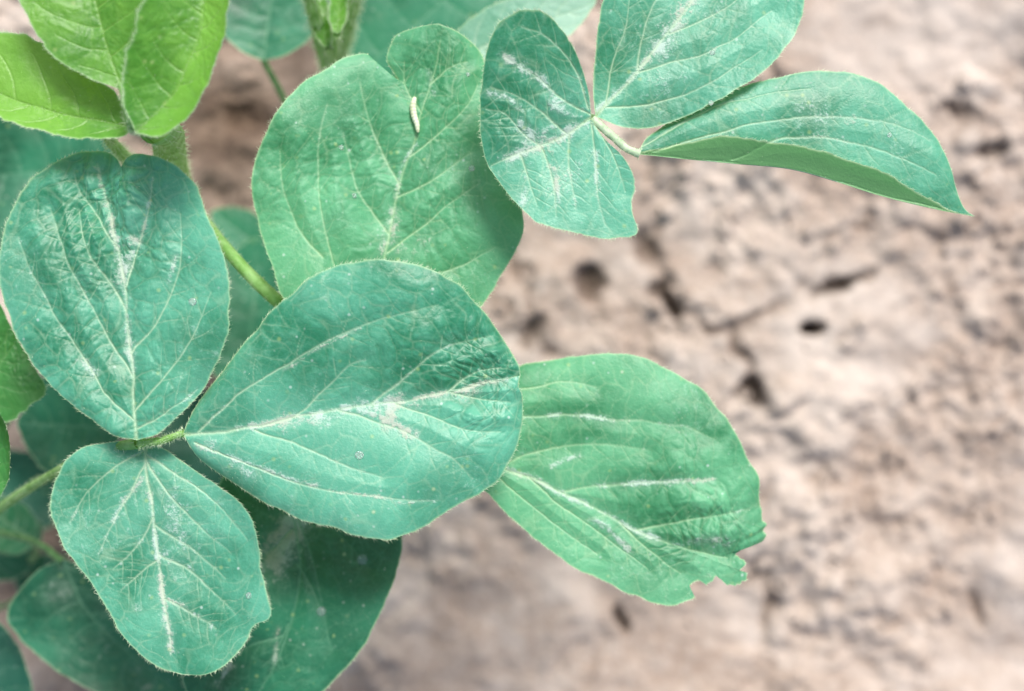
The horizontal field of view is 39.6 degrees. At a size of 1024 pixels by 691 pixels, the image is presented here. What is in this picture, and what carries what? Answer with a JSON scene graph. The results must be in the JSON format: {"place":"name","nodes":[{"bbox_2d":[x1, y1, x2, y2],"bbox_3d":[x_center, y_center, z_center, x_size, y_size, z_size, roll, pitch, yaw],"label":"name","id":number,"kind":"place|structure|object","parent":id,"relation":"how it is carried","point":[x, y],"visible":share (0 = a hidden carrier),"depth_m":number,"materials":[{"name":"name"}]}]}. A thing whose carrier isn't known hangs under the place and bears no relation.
{"place":"outdoors","nodes":[
{"label":"outdoors","id":0,"kind":"place"},
{"bbox_2d":[316,607,325,615],"bbox_3d":[-0.056,0.079,0.420,0.003,0.001,0.003,43,90,0],"label":"water droplet","id":1,"kind":"object","parent":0,"point":[320,611],"visible":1,"depth_m":0.42,"materials":[{"name":"white"}]},
{"bbox_2d":[0,0,1023,690],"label":"ground","id":2,"kind":"structure","parent":0,"point":[548,620],"depth_m":0.63,"materials":[{"name":"soil"}]},
{"bbox_2d":[0,149,523,690],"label":"soybean plant","id":3,"kind":"object","parent":2,"relation":"on","point":[402,375],"visible":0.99,"depth_m":0.38,"materials":[{"name":"teal plant"}]},
{"bbox_2d":[188,298,196,305],"bbox_3d":[-0.085,-0.012,0.377,0.002,0.001,0.002,25,90,0],"label":"water droplet","id":4,"kind":"object","parent":3,"relation":"on","point":[192,301],"visible":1,"depth_m":0.38,"materials":[{"name":"white"}]},
{"bbox_2d":[246,592,251,598],"bbox_3d":[-0.071,0.067,0.382,0.002,0.001,0.002,22,90,0],"label":"water droplet","id":5,"kind":"object","parent":3,"relation":"on","point":[248,595],"visible":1,"depth_m":0.38,"materials":[{"name":"white"}]},
{"bbox_2d":[355,451,363,458],"bbox_3d":[-0.041,0.029,0.378,0.002,0.001,0.002,43,90,0],"label":"water droplet","id":6,"kind":"object","parent":3,"relation":"on","point":[359,454],"visible":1,"depth_m":0.38,"materials":[{"name":"white"}]},
{"bbox_2d":[0,0,767,690],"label":"soybean plant","id":7,"kind":"object","parent":2,"relation":"on","point":[628,474],"visible":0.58,"depth_m":0.40,"materials":[{"name":"green plant"}]},
{"bbox_2d":[357,554,367,564],"bbox_3d":[-0.044,0.063,0.419,0.003,0.001,0.003,1,90,0],"label":"water droplet","id":8,"kind":"object","parent":7,"relation":"on","point":[362,559],"visible":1,"depth_m":0.42,"materials":[{"name":"white"}]},
{"bbox_2d":[410,97,419,132],"bbox_3d":[-0.027,-0.065,0.398,0.003,0.002,0.010,0,90,0],"label":"caterpillar","id":9,"kind":"object","parent":7,"relation":"on","point":[413,114],"visible":1,"depth_m":0.40},
{"bbox_2d":[469,165,474,170],"bbox_3d":[-0.011,-0.050,0.398,0.002,0.001,0.002,-43,90,0],"label":"water droplet","id":10,"kind":"object","parent":7,"relation":"on","point":[471,167],"visible":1,"depth_m":0.40,"materials":[{"name":"white"}]},
{"bbox_2d":[225,0,972,241],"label":"soybean plant","id":11,"kind":"object","parent":2,"relation":"on","point":[554,158],"visible":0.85,"depth_m":0.38,"materials":[{"name":"green plant"}]}
]}

